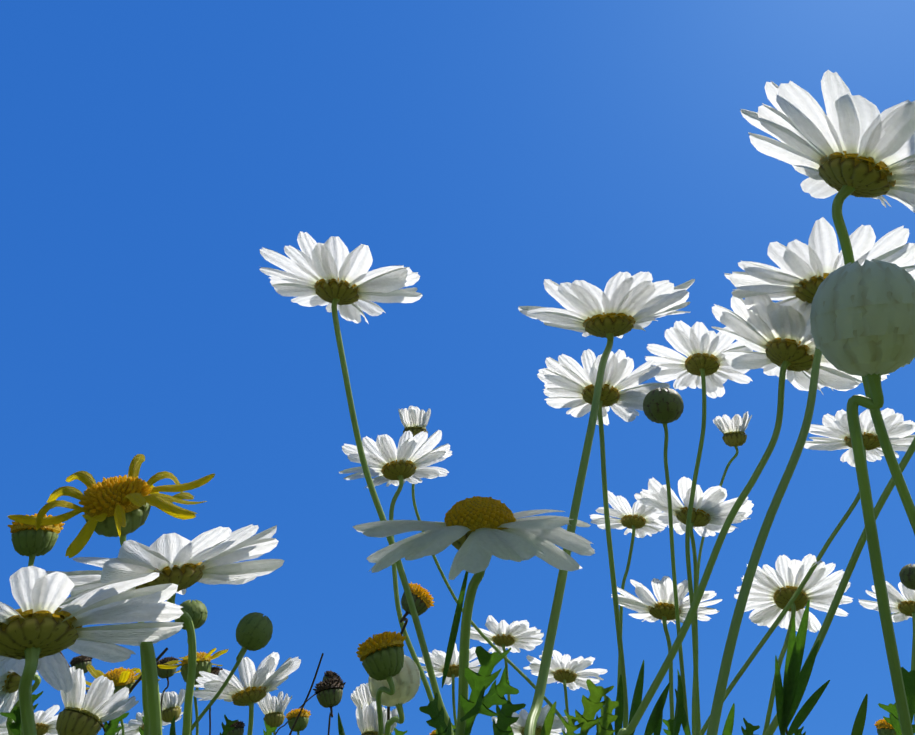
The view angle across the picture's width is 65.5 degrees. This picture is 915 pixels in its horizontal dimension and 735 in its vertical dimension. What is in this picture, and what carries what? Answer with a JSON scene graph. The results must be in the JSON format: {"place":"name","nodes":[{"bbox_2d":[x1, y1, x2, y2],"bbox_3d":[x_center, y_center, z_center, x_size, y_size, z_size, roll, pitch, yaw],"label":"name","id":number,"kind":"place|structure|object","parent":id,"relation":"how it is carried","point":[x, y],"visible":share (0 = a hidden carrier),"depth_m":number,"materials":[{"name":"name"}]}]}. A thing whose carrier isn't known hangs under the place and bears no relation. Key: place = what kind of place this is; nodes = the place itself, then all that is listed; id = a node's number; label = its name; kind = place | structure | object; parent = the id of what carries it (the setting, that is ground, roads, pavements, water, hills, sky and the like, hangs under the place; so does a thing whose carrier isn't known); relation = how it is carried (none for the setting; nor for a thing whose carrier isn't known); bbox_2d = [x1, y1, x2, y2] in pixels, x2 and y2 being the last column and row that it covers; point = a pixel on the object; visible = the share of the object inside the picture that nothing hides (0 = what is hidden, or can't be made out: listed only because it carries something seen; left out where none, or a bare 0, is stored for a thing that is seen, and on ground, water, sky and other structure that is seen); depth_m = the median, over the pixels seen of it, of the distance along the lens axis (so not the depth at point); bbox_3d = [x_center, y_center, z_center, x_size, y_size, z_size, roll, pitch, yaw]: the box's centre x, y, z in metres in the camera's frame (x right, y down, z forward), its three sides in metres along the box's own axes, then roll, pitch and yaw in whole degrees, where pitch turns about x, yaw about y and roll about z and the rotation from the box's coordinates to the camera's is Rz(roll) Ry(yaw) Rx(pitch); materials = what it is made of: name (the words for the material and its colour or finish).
{"place":"outdoors","nodes":[
{"label":"outdoors","id":0,"kind":"place"},
{"bbox_2d":[0,571,914,734],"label":"leaves","id":1,"kind":"object","parent":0,"point":[789,692],"visible":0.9,"depth_m":0.20,"materials":[{"name":"green plant"}]},
{"bbox_2d":[0,0,914,734],"label":"sky","id":2,"kind":"structure","parent":0,"point":[490,151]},
{"label":"ground","id":3,"kind":"structure","parent":0,"visible":0},
{"bbox_2d":[0,669,40,734],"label":"daisy","id":4,"kind":"object","parent":3,"relation":"on","point":[9,687],"visible":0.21,"depth_m":0.22,"materials":[{"name":"white plant"}]},
{"bbox_2d":[0,705,59,734],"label":"daisy","id":5,"kind":"object","parent":3,"relation":"on","point":[45,722],"visible":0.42,"depth_m":0.37,"materials":[{"name":"white plant"}]},
{"bbox_2d":[7,513,64,734],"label":"flower bud","id":6,"kind":"object","parent":3,"relation":"on","point":[31,542],"visible":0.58,"depth_m":0.18,"materials":[{"name":"green plant"}]},
{"bbox_2d":[69,655,92,691],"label":"flower","id":7,"kind":"object","parent":3,"relation":"on","point":[81,662],"visible":0.71,"depth_m":0.35,"materials":[{"name":"brown plant"}]},
{"bbox_2d":[59,652,104,731],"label":"dry stem","id":8,"kind":"object","parent":3,"relation":"on","point":[102,725],"visible":0.12,"depth_m":0.26,"materials":[{"name":"plant"}]},
{"bbox_2d":[0,566,183,734],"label":"daisy","id":9,"kind":"object","parent":3,"relation":"on","point":[40,629],"visible":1,"depth_m":0.12,"materials":[{"name":"white plant"}]},
{"bbox_2d":[56,666,138,734],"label":"daisy","id":10,"kind":"object","parent":3,"relation":"on","point":[96,707],"visible":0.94,"depth_m":0.19,"materials":[{"name":"white plant"}]},
{"bbox_2d":[7,454,214,734],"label":"daisy","id":11,"kind":"object","parent":3,"relation":"on","point":[119,506],"visible":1,"depth_m":0.17,"materials":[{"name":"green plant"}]},
{"bbox_2d":[85,664,159,734],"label":"daisy","id":12,"kind":"object","parent":3,"relation":"on","point":[120,677],"visible":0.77,"depth_m":0.33,"materials":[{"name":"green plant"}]},
{"bbox_2d":[104,647,167,734],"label":"dry stem","id":13,"kind":"object","parent":3,"relation":"on","point":[140,677],"visible":0.42,"depth_m":0.28,"materials":[{"name":"plant"}]},
{"bbox_2d":[115,707,182,734],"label":"daisy","id":14,"kind":"object","parent":3,"relation":"on","point":[131,727],"visible":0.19,"depth_m":0.46,"materials":[{"name":"white plant"}]},
{"bbox_2d":[140,641,161,734],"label":"stem","id":15,"kind":"object","parent":3,"relation":"on","point":[152,687],"visible":1,"depth_m":0.14,"materials":[{"name":"green plant"}]},
{"bbox_2d":[46,524,283,734],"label":"daisy","id":16,"kind":"object","parent":3,"relation":"on","point":[176,558],"visible":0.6,"depth_m":0.15,"materials":[{"name":"white plant"}]},
{"bbox_2d":[156,656,178,719],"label":"flower","id":17,"kind":"object","parent":3,"relation":"on","point":[165,673],"visible":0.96,"depth_m":0.33,"materials":[{"name":"green plant"}]},
{"bbox_2d":[159,689,185,722],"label":"daisy","id":18,"kind":"object","parent":3,"relation":"on","point":[172,702],"visible":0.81,"depth_m":0.39,"materials":[{"name":"white plant"}]},
{"bbox_2d":[175,600,207,734],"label":"bud","id":19,"kind":"object","parent":3,"relation":"on","point":[196,611],"visible":0.56,"depth_m":0.24,"materials":[{"name":"green plant"}]},
{"bbox_2d":[158,648,228,734],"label":"flower","id":20,"kind":"object","parent":3,"relation":"on","point":[203,662],"visible":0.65,"depth_m":0.30,"materials":[{"name":"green plant"}]},
{"bbox_2d":[204,666,222,734],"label":"flower","id":21,"kind":"object","parent":3,"relation":"on","point":[215,670],"visible":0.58,"depth_m":0.31,"materials":[{"name":"brown plant"}]},
{"bbox_2d":[190,612,272,732],"bbox_3d":[-0.092,0.170,0.189,0.011,0.173,0.123,25,-50,-23],"label":"bud","id":22,"kind":"object","parent":3,"relation":"on","point":[254,631],"visible":0.98,"depth_m":0.21,"materials":[{"name":"green plant"}]},
{"bbox_2d":[227,721,244,734],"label":"flower","id":23,"kind":"object","parent":3,"relation":"on","point":[238,729],"visible":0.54,"depth_m":0.35,"materials":[{"name":"plant"}]},
{"bbox_2d":[193,652,300,734],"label":"daisy","id":24,"kind":"object","parent":3,"relation":"on","point":[262,681],"visible":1,"depth_m":0.25,"materials":[{"name":"white plant"}]},
{"bbox_2d":[257,691,291,734],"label":"daisy","id":25,"kind":"object","parent":3,"relation":"on","point":[272,708],"visible":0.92,"depth_m":0.36,"materials":[{"name":"white plant"}]},
{"bbox_2d":[285,708,310,734],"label":"flower bud","id":26,"kind":"object","parent":3,"relation":"on","point":[302,720],"visible":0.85,"depth_m":0.34,"materials":[{"name":"plant"}]},
{"bbox_2d":[289,653,323,734],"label":"dry stem","id":27,"kind":"object","parent":3,"relation":"on","point":[301,709],"visible":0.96,"depth_m":0.30,"materials":[{"name":"plant"}]},
{"bbox_2d":[275,670,341,734],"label":"flower","id":28,"kind":"object","parent":3,"relation":"on","point":[329,674],"visible":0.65,"depth_m":0.35,"materials":[{"name":"plant"}]},
{"bbox_2d":[313,678,345,734],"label":"flower","id":29,"kind":"object","parent":3,"relation":"on","point":[328,692],"visible":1,"depth_m":0.27,"materials":[{"name":"green plant"}]},
{"bbox_2d":[259,231,453,734],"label":"daisy","id":30,"kind":"object","parent":3,"relation":"on","point":[333,274],"visible":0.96,"depth_m":0.21,"materials":[{"name":"white plant"}]},
{"bbox_2d":[351,683,375,708],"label":"daisy","id":31,"kind":"object","parent":3,"relation":"on","point":[361,694],"visible":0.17,"depth_m":0.33,"materials":[{"name":"white plant"}]},
{"bbox_2d":[356,701,397,734],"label":"daisy","id":32,"kind":"object","parent":3,"relation":"on","point":[367,718],"visible":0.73,"depth_m":0.25,"materials":[{"name":"white plant"}]},
{"bbox_2d":[356,631,405,734],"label":"flower bud","id":33,"kind":"object","parent":3,"relation":"on","point":[381,656],"visible":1,"depth_m":0.17,"materials":[{"name":"green plant"}]},
{"bbox_2d":[368,655,419,734],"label":"bud","id":34,"kind":"object","parent":3,"relation":"on","point":[406,679],"visible":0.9,"depth_m":0.18,"materials":[{"name":"green plant"}]},
{"bbox_2d":[338,430,451,701],"bbox_3d":[-0.016,0.141,0.217,0.046,0.253,0.104,-11,-46,11],"label":"daisy","id":35,"kind":"object","parent":3,"relation":"on","point":[410,458],"visible":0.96,"depth_m":0.27,"materials":[{"name":"white plant"}]},
{"bbox_2d":[387,582,433,719],"bbox_3d":[-0.023,0.183,0.217,0.012,0.194,0.126,7,-45,-7],"label":"flower bud","id":36,"kind":"object","parent":3,"relation":"on","point":[423,599],"visible":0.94,"depth_m":0.24,"materials":[{"name":"yellow plant"}]},
{"bbox_2d":[418,643,480,724],"bbox_3d":[-0.002,0.311,0.388,0.044,0.255,0.171,-1,-45,1],"label":"daisy","id":37,"kind":"object","parent":3,"relation":"on","point":[437,657],"visible":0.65,"depth_m":0.42,"materials":[{"name":"white plant"}]},
{"bbox_2d":[353,496,594,734],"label":"daisy","id":38,"kind":"object","parent":3,"relation":"on","point":[477,532],"visible":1,"depth_m":0.14,"materials":[{"name":"white plant"}]},
{"bbox_2d":[398,406,573,732],"bbox_3d":[0.021,0.154,0.251,0.021,0.283,0.146,-30,-52,27],"label":"daisy","id":39,"kind":"object","parent":3,"relation":"on","point":[414,420],"visible":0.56,"depth_m":0.30,"materials":[{"name":"white plant"}]},
{"bbox_2d":[470,615,543,701],"bbox_3d":[0.028,0.286,0.364,0.044,0.256,0.178,-1,-45,1],"label":"daisy","id":40,"kind":"object","parent":3,"relation":"on","point":[514,636],"visible":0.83,"depth_m":0.40,"materials":[{"name":"white plant"}]},
{"bbox_2d":[491,704,567,734],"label":"daisy","id":41,"kind":"object","parent":3,"relation":"on","point":[518,727],"visible":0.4,"depth_m":0.38,"materials":[{"name":"white plant"}]},
{"bbox_2d":[523,650,607,713],"bbox_3d":[0.060,0.290,0.356,0.046,0.240,0.162,-1,-45,1],"label":"daisy","id":42,"kind":"object","parent":3,"relation":"on","point":[566,671],"visible":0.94,"depth_m":0.39,"materials":[{"name":"white plant"}]},
{"bbox_2d":[537,349,669,727],"bbox_3d":[0.054,0.127,0.208,0.047,0.261,0.142,-1,-45,1],"label":"daisy","id":43,"kind":"object","parent":3,"relation":"on","point":[569,381],"visible":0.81,"depth_m":0.25,"materials":[{"name":"white plant"}]},
{"bbox_2d":[518,272,694,734],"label":"daisy","id":44,"kind":"object","parent":3,"relation":"on","point":[622,304],"visible":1,"depth_m":0.18,"materials":[{"name":"white plant"}]},
{"bbox_2d":[589,490,668,689],"bbox_3d":[0.095,0.224,0.329,0.046,0.294,0.173,-1,-45,1],"label":"daisy","id":45,"kind":"object","parent":3,"relation":"on","point":[637,520],"visible":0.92,"depth_m":0.38,"materials":[{"name":"white plant"}]},
{"bbox_2d":[643,387,688,721],"bbox_3d":[0.067,0.128,0.190,0.013,0.233,0.118,-1,-45,1],"label":"bud","id":46,"kind":"object","parent":3,"relation":"on","point":[664,406],"visible":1,"depth_m":0.23,"materials":[{"name":"green plant"}]},
{"bbox_2d":[611,576,721,719],"bbox_3d":[0.088,0.195,0.250,0.043,0.223,0.111,-1,-45,1],"label":"daisy","id":47,"kind":"object","parent":3,"relation":"on","point":[647,606],"visible":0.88,"depth_m":0.29,"materials":[{"name":"white plant"}]},
{"bbox_2d":[634,477,753,734],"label":"daisy","id":48,"kind":"object","parent":3,"relation":"on","point":[711,510],"visible":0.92,"depth_m":0.28,"materials":[{"name":"white plant"}]},
{"bbox_2d":[645,320,752,734],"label":"daisy","id":49,"kind":"object","parent":3,"relation":"on","point":[707,368],"visible":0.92,"depth_m":0.27,"materials":[{"name":"white plant"}]},
{"bbox_2d":[692,411,751,734],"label":"daisy","id":50,"kind":"object","parent":3,"relation":"on","point":[733,429],"visible":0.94,"depth_m":0.33,"materials":[{"name":"white plant"}]},
{"bbox_2d":[617,294,889,734],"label":"daisy","id":51,"kind":"object","parent":3,"relation":"on","point":[778,338],"visible":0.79,"depth_m":0.20,"materials":[{"name":"white plant"}]},
{"bbox_2d":[734,554,852,734],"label":"daisy","id":52,"kind":"object","parent":3,"relation":"on","point":[772,591],"visible":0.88,"depth_m":0.29,"materials":[{"name":"white plant"}]},
{"bbox_2d":[700,408,914,734],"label":"daisy","id":53,"kind":"object","parent":3,"relation":"on","point":[899,429],"visible":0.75,"depth_m":0.29,"materials":[{"name":"white plant"}]},
{"bbox_2d":[706,217,914,734],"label":"daisy","id":54,"kind":"object","parent":3,"relation":"on","point":[799,276],"visible":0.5,"depth_m":0.17,"materials":[{"name":"white plant"}]},
{"bbox_2d":[740,70,914,534],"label":"daisy","id":55,"kind":"object","parent":3,"relation":"on","point":[847,145],"visible":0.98,"depth_m":0.13,"materials":[{"name":"white plant"}]},
{"bbox_2d":[764,437,914,734],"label":"stem","id":56,"kind":"object","parent":3,"relation":"on","point":[842,586],"visible":0.56,"depth_m":0.22,"materials":[{"name":"green plant"}]},
{"bbox_2d":[810,259,914,734],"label":"bud","id":57,"kind":"object","parent":3,"relation":"on","point":[862,320],"visible":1,"depth_m":0.09,"materials":[{"name":"green plant"}]},
{"bbox_2d":[874,718,895,734],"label":"flower bud","id":58,"kind":"object","parent":3,"relation":"on","point":[883,727],"visible":0.44,"depth_m":0.28,"materials":[{"name":"yellow plant"}]},
{"bbox_2d":[858,581,914,669],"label":"daisy","id":59,"kind":"object","parent":3,"relation":"on","point":[902,608],"visible":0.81,"depth_m":0.35,"materials":[{"name":"white plant"}]},
{"bbox_2d":[899,564,914,722],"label":"bud","id":60,"kind":"object","parent":3,"relation":"on","point":[907,575],"visible":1,"depth_m":0.28,"materials":[{"name":"green plant"}]}
]}

